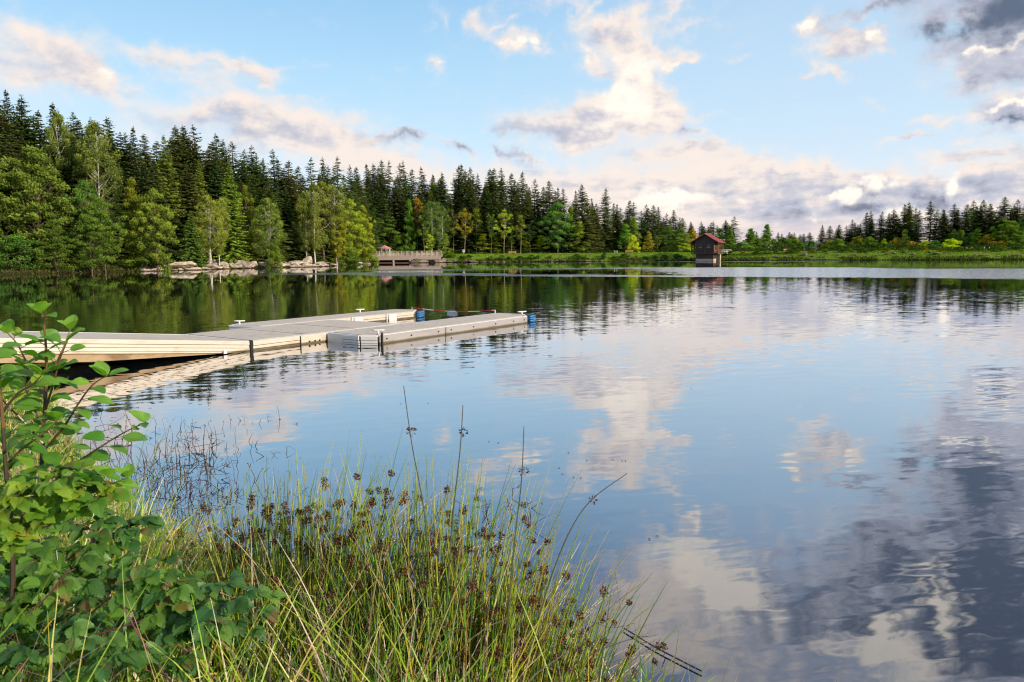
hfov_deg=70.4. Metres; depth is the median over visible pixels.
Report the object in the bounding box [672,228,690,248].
leafy tree
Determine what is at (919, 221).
spruce tree
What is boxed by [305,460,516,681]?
rush clump
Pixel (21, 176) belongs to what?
leafy tree
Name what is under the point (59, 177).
spruce tree
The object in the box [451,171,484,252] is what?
spruce tree
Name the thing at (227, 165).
spruce tree
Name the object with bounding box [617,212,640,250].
spruce tree
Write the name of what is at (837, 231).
spruce tree
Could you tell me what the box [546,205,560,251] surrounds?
spruce tree
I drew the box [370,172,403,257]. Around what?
spruce tree
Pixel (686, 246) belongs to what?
bush
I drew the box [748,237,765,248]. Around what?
bush
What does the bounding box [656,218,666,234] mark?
spruce tree
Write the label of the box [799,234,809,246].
spruce tree
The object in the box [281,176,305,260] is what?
spruce tree
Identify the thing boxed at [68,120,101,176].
spruce tree
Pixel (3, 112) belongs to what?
spruce tree
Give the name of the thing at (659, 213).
spruce tree
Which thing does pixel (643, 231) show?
spruce tree
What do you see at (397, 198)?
spruce tree
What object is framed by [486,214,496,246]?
young tree
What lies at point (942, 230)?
spruce tree
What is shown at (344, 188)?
spruce tree
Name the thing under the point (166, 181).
spruce tree
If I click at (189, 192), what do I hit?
spruce tree
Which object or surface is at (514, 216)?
spruce tree
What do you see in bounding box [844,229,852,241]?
spruce tree
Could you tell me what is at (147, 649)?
bramble cane
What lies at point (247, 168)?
spruce tree
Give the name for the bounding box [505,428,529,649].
rush spike
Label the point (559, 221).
spruce tree
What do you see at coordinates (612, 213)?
spruce tree
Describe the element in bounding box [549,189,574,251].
spruce tree
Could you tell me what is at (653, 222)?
spruce tree
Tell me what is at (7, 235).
spruce tree
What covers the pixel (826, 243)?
bush
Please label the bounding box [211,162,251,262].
spruce tree
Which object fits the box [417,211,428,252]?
young tree
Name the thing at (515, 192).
spruce tree
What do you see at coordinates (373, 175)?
spruce tree
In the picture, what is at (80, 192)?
leafy tree
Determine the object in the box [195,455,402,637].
rush clump
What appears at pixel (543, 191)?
spruce tree
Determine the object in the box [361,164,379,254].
spruce tree
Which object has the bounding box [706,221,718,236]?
spruce tree
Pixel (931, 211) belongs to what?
spruce tree
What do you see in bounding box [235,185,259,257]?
leafy tree
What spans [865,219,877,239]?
spruce tree
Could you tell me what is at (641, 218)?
spruce tree
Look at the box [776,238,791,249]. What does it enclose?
bush
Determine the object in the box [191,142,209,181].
spruce tree
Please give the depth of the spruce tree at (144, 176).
123.57 m
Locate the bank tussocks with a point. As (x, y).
(53, 404)
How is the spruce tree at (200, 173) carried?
on the ground at (818, 254)
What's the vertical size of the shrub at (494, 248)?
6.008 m
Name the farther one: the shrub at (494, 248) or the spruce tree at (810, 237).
the spruce tree at (810, 237)
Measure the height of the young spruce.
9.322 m
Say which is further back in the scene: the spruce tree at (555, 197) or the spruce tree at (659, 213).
the spruce tree at (659, 213)
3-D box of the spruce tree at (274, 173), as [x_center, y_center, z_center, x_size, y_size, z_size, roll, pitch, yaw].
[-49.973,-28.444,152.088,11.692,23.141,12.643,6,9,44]
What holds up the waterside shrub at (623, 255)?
on the ground at (818, 254)
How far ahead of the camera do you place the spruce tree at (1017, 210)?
206.25 m
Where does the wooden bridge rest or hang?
on the ground at (818, 254)
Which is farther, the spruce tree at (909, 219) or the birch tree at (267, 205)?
the spruce tree at (909, 219)
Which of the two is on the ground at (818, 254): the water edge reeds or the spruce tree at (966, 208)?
the spruce tree at (966, 208)
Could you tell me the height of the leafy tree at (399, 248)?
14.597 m
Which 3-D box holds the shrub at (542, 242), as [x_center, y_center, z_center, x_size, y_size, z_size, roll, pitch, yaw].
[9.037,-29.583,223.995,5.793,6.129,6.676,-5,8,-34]
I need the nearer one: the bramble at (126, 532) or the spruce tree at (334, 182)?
the bramble at (126, 532)
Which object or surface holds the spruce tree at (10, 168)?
on the ground at (818, 254)
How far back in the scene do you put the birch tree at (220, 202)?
117.60 m
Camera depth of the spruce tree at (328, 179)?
166.48 m
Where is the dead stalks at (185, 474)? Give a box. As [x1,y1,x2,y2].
[74,404,548,562]
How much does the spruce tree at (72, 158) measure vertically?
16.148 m
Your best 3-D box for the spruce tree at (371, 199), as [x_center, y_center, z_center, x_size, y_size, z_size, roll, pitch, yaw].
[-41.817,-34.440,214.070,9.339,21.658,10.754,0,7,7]
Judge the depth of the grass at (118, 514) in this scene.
5.39 m
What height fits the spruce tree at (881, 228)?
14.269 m
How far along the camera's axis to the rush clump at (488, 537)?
2.46 m
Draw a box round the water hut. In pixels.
[689,233,725,260]
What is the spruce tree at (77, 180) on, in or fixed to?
on the ground at (818, 254)
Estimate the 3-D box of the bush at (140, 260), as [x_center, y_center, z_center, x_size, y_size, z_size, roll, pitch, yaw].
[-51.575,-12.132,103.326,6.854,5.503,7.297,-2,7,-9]
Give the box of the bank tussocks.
[0,378,289,597]
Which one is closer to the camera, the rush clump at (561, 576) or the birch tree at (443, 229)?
the rush clump at (561, 576)
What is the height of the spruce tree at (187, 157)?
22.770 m
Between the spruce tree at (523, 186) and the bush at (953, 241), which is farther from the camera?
the spruce tree at (523, 186)
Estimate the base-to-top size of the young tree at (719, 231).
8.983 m
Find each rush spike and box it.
[403,386,431,665]
[443,406,467,665]
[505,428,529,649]
[524,473,626,665]
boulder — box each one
[141,266,161,269]
[168,261,196,267]
[202,263,218,268]
[217,261,228,265]
[231,264,241,268]
[234,260,254,267]
[302,256,311,263]
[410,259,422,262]
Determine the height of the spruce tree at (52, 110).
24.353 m
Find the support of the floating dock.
on the water
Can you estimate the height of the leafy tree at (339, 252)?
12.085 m
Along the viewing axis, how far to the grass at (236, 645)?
2.43 m
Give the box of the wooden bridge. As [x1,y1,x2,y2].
[372,251,441,261]
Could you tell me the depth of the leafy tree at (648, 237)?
223.57 m
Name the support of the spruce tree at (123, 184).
on the ground at (818, 254)
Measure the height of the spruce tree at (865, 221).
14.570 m
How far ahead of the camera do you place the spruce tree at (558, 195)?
240.46 m
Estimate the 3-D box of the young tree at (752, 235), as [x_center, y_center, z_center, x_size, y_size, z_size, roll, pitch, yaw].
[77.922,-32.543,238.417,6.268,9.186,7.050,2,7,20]
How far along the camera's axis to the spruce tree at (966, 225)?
210.69 m
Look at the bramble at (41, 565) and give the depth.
2.02 m
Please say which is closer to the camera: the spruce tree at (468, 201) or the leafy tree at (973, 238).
the leafy tree at (973, 238)
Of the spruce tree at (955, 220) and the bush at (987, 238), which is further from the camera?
the spruce tree at (955, 220)
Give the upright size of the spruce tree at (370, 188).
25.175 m
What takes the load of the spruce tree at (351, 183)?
on the ground at (818, 254)
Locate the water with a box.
[0,260,1023,681]
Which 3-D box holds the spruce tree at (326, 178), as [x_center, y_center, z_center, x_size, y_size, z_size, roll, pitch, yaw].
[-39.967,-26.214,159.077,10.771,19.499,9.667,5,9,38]
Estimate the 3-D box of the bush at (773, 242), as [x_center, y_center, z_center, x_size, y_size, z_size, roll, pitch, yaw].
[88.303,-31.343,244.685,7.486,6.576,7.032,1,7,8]
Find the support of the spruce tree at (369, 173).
on the ground at (818, 254)
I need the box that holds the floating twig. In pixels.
[623,624,701,670]
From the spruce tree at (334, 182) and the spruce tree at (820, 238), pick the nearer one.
the spruce tree at (334, 182)
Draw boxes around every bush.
[0,234,47,270]
[121,237,175,270]
[264,244,286,267]
[330,247,364,264]
[361,244,379,263]
[627,235,640,252]
[678,243,693,250]
[733,242,754,250]
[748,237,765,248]
[769,239,780,250]
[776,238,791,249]
[787,237,799,247]
[794,241,804,249]
[803,240,818,249]
[821,240,837,248]
[825,239,845,249]
[846,236,865,247]
[861,236,880,249]
[878,239,886,248]
[886,237,902,249]
[920,240,930,246]
[929,240,942,246]
[942,238,962,247]
[977,234,998,245]
[1007,235,1023,246]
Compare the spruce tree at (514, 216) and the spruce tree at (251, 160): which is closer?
the spruce tree at (251, 160)
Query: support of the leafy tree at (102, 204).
on the ground at (818, 254)
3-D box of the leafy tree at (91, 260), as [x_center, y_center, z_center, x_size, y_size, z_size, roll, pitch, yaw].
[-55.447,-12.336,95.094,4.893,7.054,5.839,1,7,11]
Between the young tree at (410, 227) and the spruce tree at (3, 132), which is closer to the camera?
the spruce tree at (3, 132)
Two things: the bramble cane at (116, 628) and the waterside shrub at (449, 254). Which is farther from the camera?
the waterside shrub at (449, 254)
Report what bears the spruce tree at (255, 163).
on the ground at (818, 254)
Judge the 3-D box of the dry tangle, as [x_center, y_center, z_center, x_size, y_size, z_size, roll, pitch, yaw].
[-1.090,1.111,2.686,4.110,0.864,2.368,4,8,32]
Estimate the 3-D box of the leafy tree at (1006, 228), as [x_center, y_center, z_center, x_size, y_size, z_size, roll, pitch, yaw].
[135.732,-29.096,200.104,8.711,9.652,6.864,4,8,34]
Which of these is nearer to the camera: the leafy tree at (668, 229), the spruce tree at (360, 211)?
the spruce tree at (360, 211)
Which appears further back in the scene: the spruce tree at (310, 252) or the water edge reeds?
the water edge reeds
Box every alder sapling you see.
[0,301,150,681]
[0,341,103,646]
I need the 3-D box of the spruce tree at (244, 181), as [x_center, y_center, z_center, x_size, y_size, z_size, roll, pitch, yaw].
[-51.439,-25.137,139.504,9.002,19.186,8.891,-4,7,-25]
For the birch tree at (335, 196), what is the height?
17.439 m
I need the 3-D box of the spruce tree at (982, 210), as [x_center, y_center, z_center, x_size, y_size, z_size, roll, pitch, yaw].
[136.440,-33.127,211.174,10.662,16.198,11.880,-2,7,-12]
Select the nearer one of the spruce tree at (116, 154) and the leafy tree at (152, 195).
the leafy tree at (152, 195)
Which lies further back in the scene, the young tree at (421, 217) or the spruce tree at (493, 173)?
the spruce tree at (493, 173)
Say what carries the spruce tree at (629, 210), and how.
on the ground at (818, 254)
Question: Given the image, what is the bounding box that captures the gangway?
[0,331,249,362]
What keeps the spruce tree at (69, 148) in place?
on the ground at (818, 254)
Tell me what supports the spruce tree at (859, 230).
on the ground at (818, 254)
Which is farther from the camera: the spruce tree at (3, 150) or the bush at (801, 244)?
the bush at (801, 244)
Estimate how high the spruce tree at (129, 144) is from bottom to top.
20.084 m
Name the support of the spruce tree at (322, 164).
on the ground at (818, 254)
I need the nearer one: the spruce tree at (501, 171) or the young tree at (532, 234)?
the young tree at (532, 234)
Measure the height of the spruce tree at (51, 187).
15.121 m
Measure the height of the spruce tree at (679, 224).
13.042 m
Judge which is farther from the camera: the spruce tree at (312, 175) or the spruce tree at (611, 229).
the spruce tree at (611, 229)
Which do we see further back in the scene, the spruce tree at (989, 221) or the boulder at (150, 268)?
the spruce tree at (989, 221)
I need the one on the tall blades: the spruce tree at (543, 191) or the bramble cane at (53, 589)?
the bramble cane at (53, 589)
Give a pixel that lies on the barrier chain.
(451, 313)
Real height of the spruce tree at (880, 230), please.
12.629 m
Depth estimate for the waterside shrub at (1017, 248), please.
175.01 m
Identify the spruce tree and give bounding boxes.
[0,89,20,139]
[0,100,31,208]
[0,102,14,154]
[0,113,25,159]
[0,127,21,257]
[0,142,48,238]
[0,143,47,262]
[0,148,19,234]
[0,190,24,262]
[5,95,44,180]
[7,119,39,258]
[12,102,27,140]
[14,146,55,260]
[20,110,75,258]
[21,115,44,143]
[31,156,77,260]
[41,102,77,182]
[43,148,80,259]
[44,136,75,259]
[60,150,120,259]
[60,153,94,250]
[61,128,76,181]
[66,112,81,145]
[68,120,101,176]
[69,125,78,151]
[87,148,122,254]
[88,144,126,258]
[95,117,133,185]
[97,141,137,258]
[101,147,139,259]
[102,139,128,180]
[114,169,139,256]
[115,132,144,198]
[115,143,148,212]
[120,132,139,177]
[121,126,149,247]
[122,163,161,258]
[129,159,182,259]
[137,133,162,189]
[139,163,149,193]
[144,164,179,257]
[148,141,162,174]
[150,135,189,261]
[153,162,185,254]
[161,138,186,247]
[162,125,188,220]
[163,172,190,238]
[164,129,206,227]
[169,125,202,213]
[170,164,218,262]
[173,125,223,242]
[177,135,205,209]
[178,158,222,256]
[182,150,226,255]
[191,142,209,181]
[193,142,234,238]
[194,159,213,260]
[202,158,240,258]
[204,133,234,179]
[206,153,227,226]
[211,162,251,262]
[218,140,238,196]
[221,162,256,256]
[222,141,240,184]
[222,180,267,261]
[233,149,260,234]
[235,160,263,257]
[240,173,280,260]
[242,145,293,235]
[249,153,265,191]
[249,182,300,262]
[250,167,266,199]
[253,162,288,241]
[261,177,292,239]
[265,149,284,210]
[272,169,299,254]
[274,160,282,196]
[275,161,307,259]
[279,188,304,260]
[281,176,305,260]
[292,195,325,261]
[293,166,305,190]
[294,176,326,260]
[304,157,328,253]
[308,173,337,261]
[308,175,340,261]
[313,156,339,211]
[317,176,353,262]
[318,165,333,202]
[324,167,344,229]
[330,169,350,225]
[331,157,350,202]
[339,174,360,254]
[344,193,364,261]
[345,164,362,257]
[349,167,378,258]
[351,182,378,260]
[353,192,369,260]
[354,178,385,253]
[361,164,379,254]
[363,169,375,196]
[364,177,381,252]
[364,187,383,244]
[369,164,378,194]
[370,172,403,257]
[373,160,397,257]
[373,166,379,197]
[376,192,398,254]
[381,179,412,254]
[384,161,401,249]
[391,163,406,200]
[393,175,404,228]
[396,185,428,256]
[398,162,408,221]
[399,174,413,254]
[406,170,420,213]
[410,193,439,254]
[414,185,424,208]
[415,166,429,203]
[415,192,450,254]
[418,176,429,203]
[425,174,436,202]
[432,178,450,235]
[434,182,446,229]
[435,172,457,252]
[443,194,456,248]
[448,166,466,228]
[448,197,472,252]
[449,164,468,251]
[450,180,461,248]
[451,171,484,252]
[456,183,487,253]
[459,168,483,235]
[466,196,490,253]
[474,173,482,203]
[478,182,502,252]
[480,176,500,225]
[481,168,500,247]
[481,168,506,246]
[481,193,506,252]
[491,177,512,250]
[496,197,516,251]
[497,168,511,247]
[502,173,522,240]
[503,180,521,251]
[505,195,524,250]
[508,171,532,238]
[516,185,532,235]
[516,195,538,251]
[519,196,535,243]
[528,179,541,232]
[529,192,552,250]
[530,210,553,252]
[532,180,565,251]
[533,186,556,252]
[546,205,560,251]
[547,190,565,241]
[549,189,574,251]
[549,208,564,251]
[556,188,567,250]
[560,202,579,252]
[562,186,604,252]
[573,190,579,217]
[587,204,603,249]
[590,212,602,251]
[593,203,603,240]
[594,187,616,250]
[600,220,616,251]
[602,210,615,249]
[609,205,622,250]
[610,204,615,233]
[615,208,623,230]
[615,215,639,252]
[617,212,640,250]
[617,219,627,247]
[622,200,640,246]
[630,202,647,249]
[636,210,647,247]
[639,204,651,232]
[639,219,648,249]
[641,205,668,251]
[644,226,656,248]
[651,207,663,232]
[653,221,666,250]
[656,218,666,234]
[665,210,680,248]
[666,219,677,250]
[674,218,684,244]
[678,218,687,241]
[697,222,704,234]
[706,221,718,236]
[722,220,728,247]
[723,216,746,245]
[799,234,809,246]
[805,232,816,246]
[814,225,825,249]
[815,233,823,244]
[824,225,834,242]
[831,225,842,243]
[833,229,844,246]
[840,226,849,243]
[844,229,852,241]
[846,223,858,242]
[852,224,867,247]
[858,213,876,240]
[862,210,878,247]
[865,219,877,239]
[869,211,888,243]
[874,217,887,242]
[875,209,901,245]
[881,214,916,248]
[888,204,915,246]
[899,202,925,243]
[900,206,920,242]
[903,210,917,245]
[909,211,925,243]
[912,207,923,242]
[916,201,938,242]
[926,210,943,238]
[931,212,951,244]
[936,210,950,241]
[939,204,966,245]
[955,212,976,245]
[957,205,974,232]
[965,206,982,242]
[967,200,998,246]
[967,201,980,225]
[976,203,1000,246]
[992,196,1015,241]
[1003,208,1014,242]
[1005,199,1023,236]
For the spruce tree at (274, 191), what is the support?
on the ground at (818, 254)
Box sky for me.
[0,0,1023,247]
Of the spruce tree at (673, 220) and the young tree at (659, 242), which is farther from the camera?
the spruce tree at (673, 220)
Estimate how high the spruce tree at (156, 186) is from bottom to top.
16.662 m
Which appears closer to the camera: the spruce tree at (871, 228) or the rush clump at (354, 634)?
the rush clump at (354, 634)
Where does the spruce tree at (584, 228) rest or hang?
on the ground at (818, 254)
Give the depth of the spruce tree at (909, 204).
230.26 m
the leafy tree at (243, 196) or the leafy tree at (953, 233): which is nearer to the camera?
the leafy tree at (243, 196)
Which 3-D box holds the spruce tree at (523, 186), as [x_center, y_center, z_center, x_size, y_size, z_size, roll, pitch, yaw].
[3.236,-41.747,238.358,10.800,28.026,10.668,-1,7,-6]
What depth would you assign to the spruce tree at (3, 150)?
103.34 m
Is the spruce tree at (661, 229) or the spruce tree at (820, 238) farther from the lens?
the spruce tree at (820, 238)
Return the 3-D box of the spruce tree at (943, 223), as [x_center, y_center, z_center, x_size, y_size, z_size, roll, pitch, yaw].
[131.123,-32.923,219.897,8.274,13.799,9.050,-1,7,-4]
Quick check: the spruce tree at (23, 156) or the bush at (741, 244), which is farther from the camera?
the bush at (741, 244)
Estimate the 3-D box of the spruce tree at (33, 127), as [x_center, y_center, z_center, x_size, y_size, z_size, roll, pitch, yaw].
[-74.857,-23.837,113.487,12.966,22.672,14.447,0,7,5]
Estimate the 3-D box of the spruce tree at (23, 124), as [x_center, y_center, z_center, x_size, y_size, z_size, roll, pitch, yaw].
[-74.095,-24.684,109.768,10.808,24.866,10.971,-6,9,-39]
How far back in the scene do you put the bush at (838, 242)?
229.72 m
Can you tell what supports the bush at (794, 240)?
on the ground at (818, 254)
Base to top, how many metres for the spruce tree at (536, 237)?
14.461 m
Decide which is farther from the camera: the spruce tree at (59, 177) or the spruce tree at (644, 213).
the spruce tree at (644, 213)
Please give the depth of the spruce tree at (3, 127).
103.82 m
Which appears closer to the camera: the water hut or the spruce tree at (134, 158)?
the spruce tree at (134, 158)
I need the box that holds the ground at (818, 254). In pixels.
[0,250,1023,681]
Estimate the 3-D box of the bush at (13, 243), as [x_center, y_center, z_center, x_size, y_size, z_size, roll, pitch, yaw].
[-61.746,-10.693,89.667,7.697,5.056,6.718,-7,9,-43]
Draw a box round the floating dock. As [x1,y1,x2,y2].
[184,309,535,350]
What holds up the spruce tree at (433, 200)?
on the ground at (818, 254)
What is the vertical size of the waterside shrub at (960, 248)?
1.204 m
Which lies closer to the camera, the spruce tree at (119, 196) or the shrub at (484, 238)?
the spruce tree at (119, 196)
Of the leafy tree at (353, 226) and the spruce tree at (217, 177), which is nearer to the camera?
the spruce tree at (217, 177)
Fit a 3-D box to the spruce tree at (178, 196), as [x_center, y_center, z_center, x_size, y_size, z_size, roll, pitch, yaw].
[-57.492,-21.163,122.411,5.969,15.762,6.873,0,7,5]
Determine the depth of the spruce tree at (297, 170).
157.36 m
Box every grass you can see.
[0,390,358,681]
[0,465,714,681]
[435,249,1023,261]
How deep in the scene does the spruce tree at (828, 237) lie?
252.78 m
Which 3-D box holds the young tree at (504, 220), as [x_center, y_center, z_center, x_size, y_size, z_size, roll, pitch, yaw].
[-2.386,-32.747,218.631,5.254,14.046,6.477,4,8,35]
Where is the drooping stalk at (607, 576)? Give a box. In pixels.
[585,546,635,617]
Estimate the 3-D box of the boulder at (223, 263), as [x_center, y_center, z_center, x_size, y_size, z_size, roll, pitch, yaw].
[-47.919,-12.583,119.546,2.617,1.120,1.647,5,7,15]
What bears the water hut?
in the water
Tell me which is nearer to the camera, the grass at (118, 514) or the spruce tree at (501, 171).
the grass at (118, 514)
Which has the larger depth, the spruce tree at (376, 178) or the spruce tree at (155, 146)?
the spruce tree at (376, 178)
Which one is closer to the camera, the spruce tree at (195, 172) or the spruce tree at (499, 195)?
the spruce tree at (195, 172)
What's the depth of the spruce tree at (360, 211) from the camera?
194.63 m
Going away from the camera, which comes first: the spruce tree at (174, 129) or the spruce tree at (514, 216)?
the spruce tree at (174, 129)
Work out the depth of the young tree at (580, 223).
219.03 m
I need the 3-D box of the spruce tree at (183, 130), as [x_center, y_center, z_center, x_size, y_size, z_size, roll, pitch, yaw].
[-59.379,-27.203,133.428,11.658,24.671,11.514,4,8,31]
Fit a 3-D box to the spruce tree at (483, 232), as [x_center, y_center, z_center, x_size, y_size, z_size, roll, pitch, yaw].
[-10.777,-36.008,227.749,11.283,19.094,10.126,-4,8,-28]
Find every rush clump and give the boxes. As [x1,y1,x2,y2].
[163,501,270,594]
[180,466,342,618]
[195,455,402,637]
[198,428,519,677]
[212,509,385,681]
[216,444,481,656]
[256,445,559,681]
[285,450,625,681]
[286,557,474,681]
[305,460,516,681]
[378,556,558,681]
[382,474,654,681]
[459,507,655,681]
[496,556,685,681]
[510,579,683,681]
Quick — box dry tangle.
[4,506,625,681]
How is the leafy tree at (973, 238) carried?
on the ground at (818, 254)
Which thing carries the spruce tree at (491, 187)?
on the ground at (818, 254)
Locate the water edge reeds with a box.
[447,254,1022,261]
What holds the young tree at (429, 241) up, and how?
on the ground at (818, 254)
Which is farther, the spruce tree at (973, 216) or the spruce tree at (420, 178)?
the spruce tree at (420, 178)
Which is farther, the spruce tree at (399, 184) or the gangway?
the spruce tree at (399, 184)
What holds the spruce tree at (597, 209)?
on the ground at (818, 254)
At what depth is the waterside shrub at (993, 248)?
176.19 m
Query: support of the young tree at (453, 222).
on the ground at (818, 254)
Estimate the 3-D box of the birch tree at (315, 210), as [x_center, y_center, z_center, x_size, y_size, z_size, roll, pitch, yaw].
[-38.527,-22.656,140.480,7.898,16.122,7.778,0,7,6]
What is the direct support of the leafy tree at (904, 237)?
on the ground at (818, 254)
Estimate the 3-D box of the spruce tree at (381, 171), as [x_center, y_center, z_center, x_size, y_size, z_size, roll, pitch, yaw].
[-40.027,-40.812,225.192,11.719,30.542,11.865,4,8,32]
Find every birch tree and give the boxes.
[38,109,86,227]
[70,120,122,255]
[190,196,228,263]
[203,197,232,265]
[244,198,287,263]
[291,182,337,261]
[292,200,317,256]
[317,182,352,265]
[422,201,443,255]
[431,206,454,253]
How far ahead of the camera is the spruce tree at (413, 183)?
230.87 m
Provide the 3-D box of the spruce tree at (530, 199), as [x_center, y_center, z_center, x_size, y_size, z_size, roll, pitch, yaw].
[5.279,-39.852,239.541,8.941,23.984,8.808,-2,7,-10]
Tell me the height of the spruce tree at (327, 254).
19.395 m
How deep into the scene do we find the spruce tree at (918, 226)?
223.07 m
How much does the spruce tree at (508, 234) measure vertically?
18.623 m
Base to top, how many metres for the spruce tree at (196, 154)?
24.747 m
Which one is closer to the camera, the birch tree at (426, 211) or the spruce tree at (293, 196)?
the spruce tree at (293, 196)
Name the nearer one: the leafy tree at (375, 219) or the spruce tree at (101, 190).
the spruce tree at (101, 190)
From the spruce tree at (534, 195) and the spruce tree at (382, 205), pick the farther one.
the spruce tree at (534, 195)
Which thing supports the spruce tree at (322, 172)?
on the ground at (818, 254)
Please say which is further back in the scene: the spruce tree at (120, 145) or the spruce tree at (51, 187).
the spruce tree at (120, 145)
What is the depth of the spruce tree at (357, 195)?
203.29 m
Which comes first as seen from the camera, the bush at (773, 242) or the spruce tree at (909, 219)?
the spruce tree at (909, 219)
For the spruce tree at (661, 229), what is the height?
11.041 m
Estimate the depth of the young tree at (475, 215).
224.10 m
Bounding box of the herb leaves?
[31,525,365,681]
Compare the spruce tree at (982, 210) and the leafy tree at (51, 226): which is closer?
the leafy tree at (51, 226)
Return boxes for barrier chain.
[412,307,495,315]
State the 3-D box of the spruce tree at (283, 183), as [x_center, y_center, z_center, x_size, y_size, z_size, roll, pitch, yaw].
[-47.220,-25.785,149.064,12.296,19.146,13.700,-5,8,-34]
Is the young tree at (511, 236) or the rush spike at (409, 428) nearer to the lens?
the rush spike at (409, 428)
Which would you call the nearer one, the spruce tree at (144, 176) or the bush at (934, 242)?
the spruce tree at (144, 176)
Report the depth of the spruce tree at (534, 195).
237.92 m
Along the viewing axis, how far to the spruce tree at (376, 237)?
209.46 m
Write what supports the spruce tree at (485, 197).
on the ground at (818, 254)
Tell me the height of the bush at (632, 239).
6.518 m
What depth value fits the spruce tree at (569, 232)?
228.14 m
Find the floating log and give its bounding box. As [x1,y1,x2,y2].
[380,262,409,262]
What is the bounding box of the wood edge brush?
[430,242,1023,255]
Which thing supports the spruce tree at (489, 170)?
on the ground at (818, 254)
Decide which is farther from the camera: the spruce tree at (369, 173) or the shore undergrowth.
the spruce tree at (369, 173)
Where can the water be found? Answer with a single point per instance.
(818, 464)
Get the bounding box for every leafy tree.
[0,144,75,266]
[0,192,23,258]
[33,213,81,271]
[58,179,110,264]
[65,220,113,272]
[75,197,128,271]
[115,177,149,264]
[128,187,179,270]
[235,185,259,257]
[325,209,347,265]
[337,198,367,256]
[339,235,355,259]
[349,205,375,263]
[371,198,391,241]
[374,211,407,252]
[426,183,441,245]
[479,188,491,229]
[536,201,575,252]
[642,231,655,251]
[656,226,679,249]
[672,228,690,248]
[686,228,698,249]
[722,226,735,248]
[898,229,909,247]
[943,229,964,245]
[958,230,967,246]
[963,233,977,246]
[970,228,983,246]
[986,218,1022,245]
[1003,221,1023,246]
[1014,215,1023,241]
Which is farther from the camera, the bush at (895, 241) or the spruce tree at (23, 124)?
the bush at (895, 241)
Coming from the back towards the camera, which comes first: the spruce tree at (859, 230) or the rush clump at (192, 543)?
the spruce tree at (859, 230)
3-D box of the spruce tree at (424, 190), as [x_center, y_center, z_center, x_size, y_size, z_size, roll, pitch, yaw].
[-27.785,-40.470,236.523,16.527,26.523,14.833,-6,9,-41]
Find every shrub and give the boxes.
[443,252,455,257]
[475,234,490,252]
[490,236,500,252]
[496,255,505,260]
[505,240,515,253]
[519,237,532,252]
[529,235,549,252]
[618,253,629,258]
[855,248,868,251]
[953,247,966,250]
[986,246,1004,250]
[1010,246,1022,250]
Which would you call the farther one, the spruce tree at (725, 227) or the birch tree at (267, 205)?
the spruce tree at (725, 227)
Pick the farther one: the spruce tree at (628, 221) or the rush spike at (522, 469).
the spruce tree at (628, 221)
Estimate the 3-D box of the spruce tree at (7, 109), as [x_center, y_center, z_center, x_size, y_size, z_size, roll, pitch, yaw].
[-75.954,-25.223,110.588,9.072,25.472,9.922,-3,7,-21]
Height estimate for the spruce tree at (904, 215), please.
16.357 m
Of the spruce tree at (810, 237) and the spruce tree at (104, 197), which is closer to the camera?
the spruce tree at (104, 197)
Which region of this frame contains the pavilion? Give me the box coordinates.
[377,244,391,254]
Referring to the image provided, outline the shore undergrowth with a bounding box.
[0,259,373,273]
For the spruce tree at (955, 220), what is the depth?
213.68 m
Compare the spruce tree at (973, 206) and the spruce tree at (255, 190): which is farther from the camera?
the spruce tree at (973, 206)
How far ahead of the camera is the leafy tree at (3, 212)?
91.36 m
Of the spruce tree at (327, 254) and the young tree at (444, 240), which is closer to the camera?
the spruce tree at (327, 254)
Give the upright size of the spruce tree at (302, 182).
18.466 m
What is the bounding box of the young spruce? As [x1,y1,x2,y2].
[177,212,208,266]
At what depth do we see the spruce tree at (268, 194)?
136.65 m
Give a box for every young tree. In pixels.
[401,199,416,254]
[411,198,423,248]
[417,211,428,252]
[425,234,433,251]
[437,234,453,254]
[444,208,462,252]
[455,208,473,249]
[470,207,483,252]
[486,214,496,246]
[493,210,513,241]
[505,225,519,250]
[515,214,526,252]
[522,221,537,252]
[562,205,574,248]
[568,221,590,250]
[617,224,635,249]
[630,216,642,244]
[653,234,661,247]
[715,228,724,246]
[743,228,758,249]
[758,224,771,249]
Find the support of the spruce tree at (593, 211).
on the ground at (818, 254)
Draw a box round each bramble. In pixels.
[0,466,135,562]
[0,535,137,654]
[0,614,167,681]
[50,507,164,604]
[106,550,290,681]
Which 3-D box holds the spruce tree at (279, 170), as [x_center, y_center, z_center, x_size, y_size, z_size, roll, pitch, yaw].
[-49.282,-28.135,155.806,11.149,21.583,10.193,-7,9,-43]
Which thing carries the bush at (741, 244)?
on the ground at (818, 254)
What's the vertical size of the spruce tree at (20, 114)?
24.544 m
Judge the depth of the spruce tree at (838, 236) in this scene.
242.59 m
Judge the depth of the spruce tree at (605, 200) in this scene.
228.82 m
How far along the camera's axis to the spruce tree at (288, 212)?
143.66 m
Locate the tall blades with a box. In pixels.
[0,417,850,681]
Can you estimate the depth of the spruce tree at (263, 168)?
141.29 m
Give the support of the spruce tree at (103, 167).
on the ground at (818, 254)
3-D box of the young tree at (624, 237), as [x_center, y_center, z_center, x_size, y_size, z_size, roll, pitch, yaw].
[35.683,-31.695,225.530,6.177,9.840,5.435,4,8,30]
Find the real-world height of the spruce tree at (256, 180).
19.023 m
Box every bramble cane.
[25,568,75,614]
[83,620,142,638]
[122,604,170,681]
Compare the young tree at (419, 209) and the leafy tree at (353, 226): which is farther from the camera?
the young tree at (419, 209)

